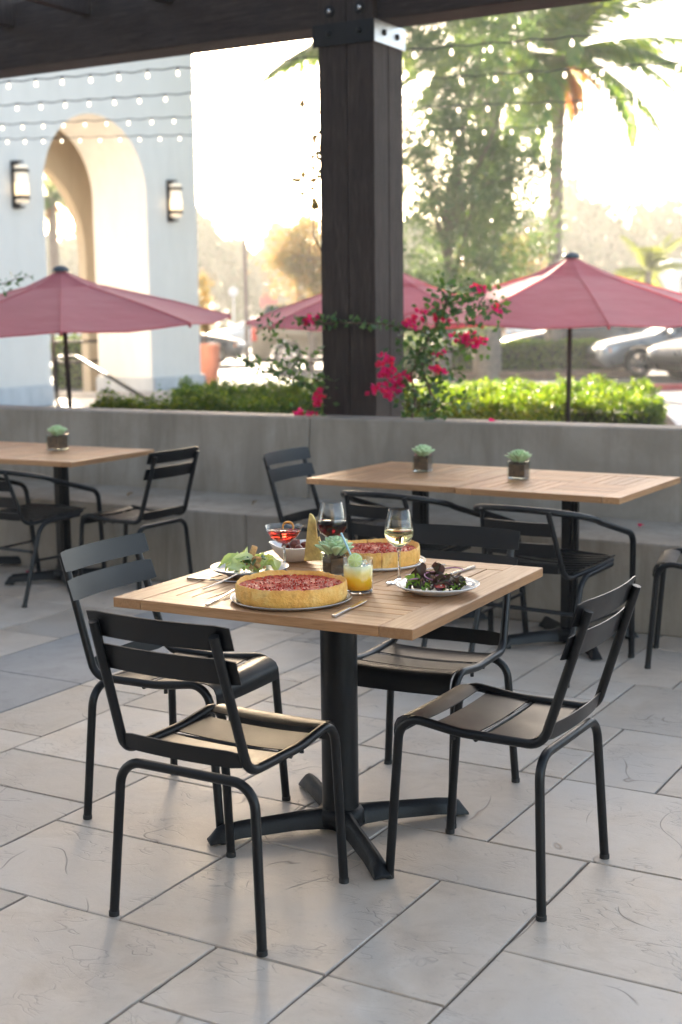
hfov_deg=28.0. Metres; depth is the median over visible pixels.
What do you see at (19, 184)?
wall lantern
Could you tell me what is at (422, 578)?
mixed leaf salad
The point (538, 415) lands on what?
boxwood hedge
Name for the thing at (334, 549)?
potted succulent
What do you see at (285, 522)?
orange twist
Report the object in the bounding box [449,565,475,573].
knife
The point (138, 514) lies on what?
dining chair
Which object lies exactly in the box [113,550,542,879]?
cafe table
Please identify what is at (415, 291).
patio umbrella
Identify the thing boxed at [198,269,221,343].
potted shrub
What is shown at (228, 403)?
boxwood hedge
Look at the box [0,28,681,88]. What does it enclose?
string lights
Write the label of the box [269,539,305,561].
serving bowl
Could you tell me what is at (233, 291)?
road sign
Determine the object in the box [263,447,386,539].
dining chair
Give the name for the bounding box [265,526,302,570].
cocktail glass
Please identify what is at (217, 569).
salad plate
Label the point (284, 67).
date palm
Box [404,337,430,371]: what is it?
clipped hedge
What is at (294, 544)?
meatballs
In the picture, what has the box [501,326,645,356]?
parked car
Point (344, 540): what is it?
drinking straw
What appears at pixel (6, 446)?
cafe table
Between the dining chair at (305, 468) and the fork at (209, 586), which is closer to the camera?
the fork at (209, 586)
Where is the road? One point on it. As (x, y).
(242, 372)
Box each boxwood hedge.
[85,381,322,414]
[170,373,322,411]
[406,401,564,421]
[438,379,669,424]
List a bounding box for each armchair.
[0,469,106,607]
[341,490,493,646]
[468,504,635,687]
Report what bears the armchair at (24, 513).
on the patio floor
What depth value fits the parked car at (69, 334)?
40.14 m
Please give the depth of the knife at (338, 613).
3.53 m
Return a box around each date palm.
[260,22,473,84]
[402,6,602,379]
[435,0,681,369]
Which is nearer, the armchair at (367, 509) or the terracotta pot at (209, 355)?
the armchair at (367, 509)
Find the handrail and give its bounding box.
[54,355,151,406]
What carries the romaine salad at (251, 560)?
on the salad plate at (217, 569)
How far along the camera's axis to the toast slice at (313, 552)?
4.11 m
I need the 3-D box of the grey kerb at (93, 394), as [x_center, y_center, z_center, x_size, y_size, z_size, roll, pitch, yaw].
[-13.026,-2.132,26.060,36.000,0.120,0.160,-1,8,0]
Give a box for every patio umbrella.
[0,265,231,406]
[246,273,483,331]
[404,252,681,421]
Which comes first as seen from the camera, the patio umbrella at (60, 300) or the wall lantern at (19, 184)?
the patio umbrella at (60, 300)
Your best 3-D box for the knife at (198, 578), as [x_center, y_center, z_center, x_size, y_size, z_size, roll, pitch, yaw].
[-0.361,0.197,3.964,0.189,0.006,0.017,2,9,20]
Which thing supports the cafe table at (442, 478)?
on the patio floor
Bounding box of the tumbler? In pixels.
[344,557,372,593]
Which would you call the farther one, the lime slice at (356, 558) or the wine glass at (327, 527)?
the wine glass at (327, 527)
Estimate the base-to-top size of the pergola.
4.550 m
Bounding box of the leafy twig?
[0,271,34,296]
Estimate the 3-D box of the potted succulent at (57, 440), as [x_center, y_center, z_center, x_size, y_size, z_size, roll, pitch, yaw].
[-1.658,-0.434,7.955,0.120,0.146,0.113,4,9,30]
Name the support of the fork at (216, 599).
on the cafe table at (387, 610)
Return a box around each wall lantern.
[10,160,29,208]
[166,180,182,221]
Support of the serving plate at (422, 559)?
on the cafe table at (387, 610)
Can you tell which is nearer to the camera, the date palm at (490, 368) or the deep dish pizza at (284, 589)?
the deep dish pizza at (284, 589)
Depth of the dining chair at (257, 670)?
4.17 m
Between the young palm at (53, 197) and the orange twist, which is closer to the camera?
the orange twist
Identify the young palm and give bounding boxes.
[43,175,71,274]
[614,233,681,288]
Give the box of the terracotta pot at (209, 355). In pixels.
[200,344,219,384]
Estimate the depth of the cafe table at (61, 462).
7.80 m
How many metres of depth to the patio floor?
3.77 m
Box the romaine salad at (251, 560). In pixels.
[218,545,280,571]
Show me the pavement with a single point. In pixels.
(673, 398)
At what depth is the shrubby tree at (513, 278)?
36.17 m
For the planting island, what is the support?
on the road
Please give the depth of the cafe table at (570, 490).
6.17 m
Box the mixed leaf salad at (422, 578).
[405,562,466,590]
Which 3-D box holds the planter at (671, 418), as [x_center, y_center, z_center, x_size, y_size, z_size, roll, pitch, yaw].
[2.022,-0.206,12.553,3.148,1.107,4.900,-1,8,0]
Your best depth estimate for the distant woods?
98.03 m
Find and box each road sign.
[229,287,237,325]
[260,293,276,308]
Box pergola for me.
[0,0,609,416]
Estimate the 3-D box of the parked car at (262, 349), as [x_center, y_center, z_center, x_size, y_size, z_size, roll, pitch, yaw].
[0.031,-4.937,38.288,5.020,1.830,2.301,-1,8,0]
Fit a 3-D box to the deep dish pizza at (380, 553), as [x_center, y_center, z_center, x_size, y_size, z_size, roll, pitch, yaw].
[0.104,0.127,4.223,0.286,0.054,0.282,-2,8,-8]
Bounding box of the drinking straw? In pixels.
[340,533,350,554]
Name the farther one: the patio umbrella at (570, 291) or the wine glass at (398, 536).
the patio umbrella at (570, 291)
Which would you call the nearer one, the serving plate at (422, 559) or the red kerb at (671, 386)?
the serving plate at (422, 559)
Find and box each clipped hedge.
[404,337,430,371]
[435,337,604,370]
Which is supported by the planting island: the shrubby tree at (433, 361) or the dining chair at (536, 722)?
the shrubby tree at (433, 361)
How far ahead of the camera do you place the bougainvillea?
7.77 m
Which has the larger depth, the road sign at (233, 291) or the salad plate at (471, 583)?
the road sign at (233, 291)
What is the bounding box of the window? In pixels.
[680,276,681,292]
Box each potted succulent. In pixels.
[47,425,67,450]
[314,535,353,575]
[412,444,434,471]
[504,449,531,479]
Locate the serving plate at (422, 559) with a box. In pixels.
[373,555,425,571]
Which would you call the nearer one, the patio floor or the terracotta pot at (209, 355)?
the patio floor
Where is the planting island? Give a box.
[404,368,638,379]
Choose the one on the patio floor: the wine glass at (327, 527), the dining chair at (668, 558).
the dining chair at (668, 558)
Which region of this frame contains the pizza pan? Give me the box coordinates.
[230,591,351,611]
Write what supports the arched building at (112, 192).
on the plaza ground
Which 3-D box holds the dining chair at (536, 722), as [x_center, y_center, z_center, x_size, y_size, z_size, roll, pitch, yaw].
[0.456,0.578,3.651,0.577,0.814,0.480,4,10,31]
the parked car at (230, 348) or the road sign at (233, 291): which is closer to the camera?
the parked car at (230, 348)
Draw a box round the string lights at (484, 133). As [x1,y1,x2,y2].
[2,123,681,143]
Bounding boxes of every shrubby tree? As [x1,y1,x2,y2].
[404,251,464,376]
[458,224,579,336]
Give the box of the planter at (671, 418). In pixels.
[662,410,681,424]
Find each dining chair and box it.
[59,533,290,827]
[78,446,198,589]
[86,610,348,957]
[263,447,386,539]
[357,523,519,828]
[385,576,640,921]
[644,548,681,668]
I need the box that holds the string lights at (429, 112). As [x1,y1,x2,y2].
[1,95,681,129]
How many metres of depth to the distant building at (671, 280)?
80.60 m
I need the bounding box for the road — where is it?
[51,348,681,391]
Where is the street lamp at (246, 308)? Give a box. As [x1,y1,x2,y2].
[242,208,273,359]
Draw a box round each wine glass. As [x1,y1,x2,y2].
[317,503,346,570]
[384,510,413,584]
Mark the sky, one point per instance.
(235, 174)
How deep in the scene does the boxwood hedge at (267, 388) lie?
13.53 m
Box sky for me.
[45,0,681,269]
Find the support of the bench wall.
on the patio floor
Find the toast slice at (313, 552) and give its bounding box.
[304,513,322,560]
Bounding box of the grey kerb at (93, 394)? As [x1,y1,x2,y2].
[54,386,593,397]
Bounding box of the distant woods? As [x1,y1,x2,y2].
[45,176,681,331]
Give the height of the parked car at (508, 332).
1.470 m
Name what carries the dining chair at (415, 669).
on the patio floor
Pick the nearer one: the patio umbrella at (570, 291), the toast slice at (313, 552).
the toast slice at (313, 552)
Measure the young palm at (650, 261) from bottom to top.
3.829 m
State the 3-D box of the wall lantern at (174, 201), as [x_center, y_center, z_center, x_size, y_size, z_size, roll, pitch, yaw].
[-3.166,-5.942,26.088,0.295,0.780,0.260,5,10,32]
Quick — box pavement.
[45,390,681,422]
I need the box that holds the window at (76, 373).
[50,333,82,388]
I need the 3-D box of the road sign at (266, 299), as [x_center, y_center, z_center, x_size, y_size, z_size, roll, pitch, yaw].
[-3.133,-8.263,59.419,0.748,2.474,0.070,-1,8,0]
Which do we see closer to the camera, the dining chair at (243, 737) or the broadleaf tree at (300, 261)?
the dining chair at (243, 737)
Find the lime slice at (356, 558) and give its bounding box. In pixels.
[347,553,362,566]
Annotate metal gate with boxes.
[50,334,98,391]
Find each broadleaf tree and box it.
[247,196,321,372]
[402,9,588,384]
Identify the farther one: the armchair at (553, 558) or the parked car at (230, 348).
the parked car at (230, 348)
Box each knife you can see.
[187,577,236,581]
[331,600,366,616]
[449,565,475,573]
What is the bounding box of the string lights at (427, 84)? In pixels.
[0,61,681,110]
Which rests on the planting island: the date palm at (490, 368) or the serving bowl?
the date palm at (490, 368)
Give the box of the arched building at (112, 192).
[0,54,205,405]
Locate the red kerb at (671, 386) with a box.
[604,384,681,390]
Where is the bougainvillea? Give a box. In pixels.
[234,98,511,420]
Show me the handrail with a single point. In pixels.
(119, 382)
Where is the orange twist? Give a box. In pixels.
[282,521,293,529]
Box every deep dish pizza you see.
[235,570,347,608]
[344,538,419,568]
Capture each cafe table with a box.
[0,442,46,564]
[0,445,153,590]
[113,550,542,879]
[306,461,508,619]
[456,469,680,659]
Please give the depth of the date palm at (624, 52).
31.18 m
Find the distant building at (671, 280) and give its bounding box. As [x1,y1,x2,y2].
[655,259,681,292]
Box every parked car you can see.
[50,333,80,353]
[200,331,246,363]
[208,317,296,349]
[251,304,426,370]
[453,328,536,341]
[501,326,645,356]
[585,326,681,376]
[646,338,681,378]
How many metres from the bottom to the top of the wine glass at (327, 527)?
0.211 m
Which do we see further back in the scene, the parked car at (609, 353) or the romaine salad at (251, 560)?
the parked car at (609, 353)
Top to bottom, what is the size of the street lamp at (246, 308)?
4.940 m
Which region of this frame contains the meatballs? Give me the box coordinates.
[281,539,305,548]
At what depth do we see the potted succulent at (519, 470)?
6.29 m
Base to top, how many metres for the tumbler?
0.095 m
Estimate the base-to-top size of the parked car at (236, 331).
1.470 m
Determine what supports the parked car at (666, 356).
on the road
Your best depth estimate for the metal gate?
26.17 m
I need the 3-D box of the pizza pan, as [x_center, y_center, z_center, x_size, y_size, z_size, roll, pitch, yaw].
[-0.134,0.231,3.693,0.330,0.010,0.330,-1,8,0]
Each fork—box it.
[202,570,248,589]
[205,589,234,604]
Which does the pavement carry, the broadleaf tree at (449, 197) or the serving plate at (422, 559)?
the broadleaf tree at (449, 197)
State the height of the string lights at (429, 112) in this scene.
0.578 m
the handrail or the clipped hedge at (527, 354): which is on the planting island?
the clipped hedge at (527, 354)
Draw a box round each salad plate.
[210,561,288,577]
[395,577,479,596]
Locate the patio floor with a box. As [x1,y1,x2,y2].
[0,565,681,1023]
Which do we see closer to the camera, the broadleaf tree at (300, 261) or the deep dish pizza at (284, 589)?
the deep dish pizza at (284, 589)
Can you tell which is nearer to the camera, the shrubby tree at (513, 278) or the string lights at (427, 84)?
the string lights at (427, 84)
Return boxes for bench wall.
[0,405,681,637]

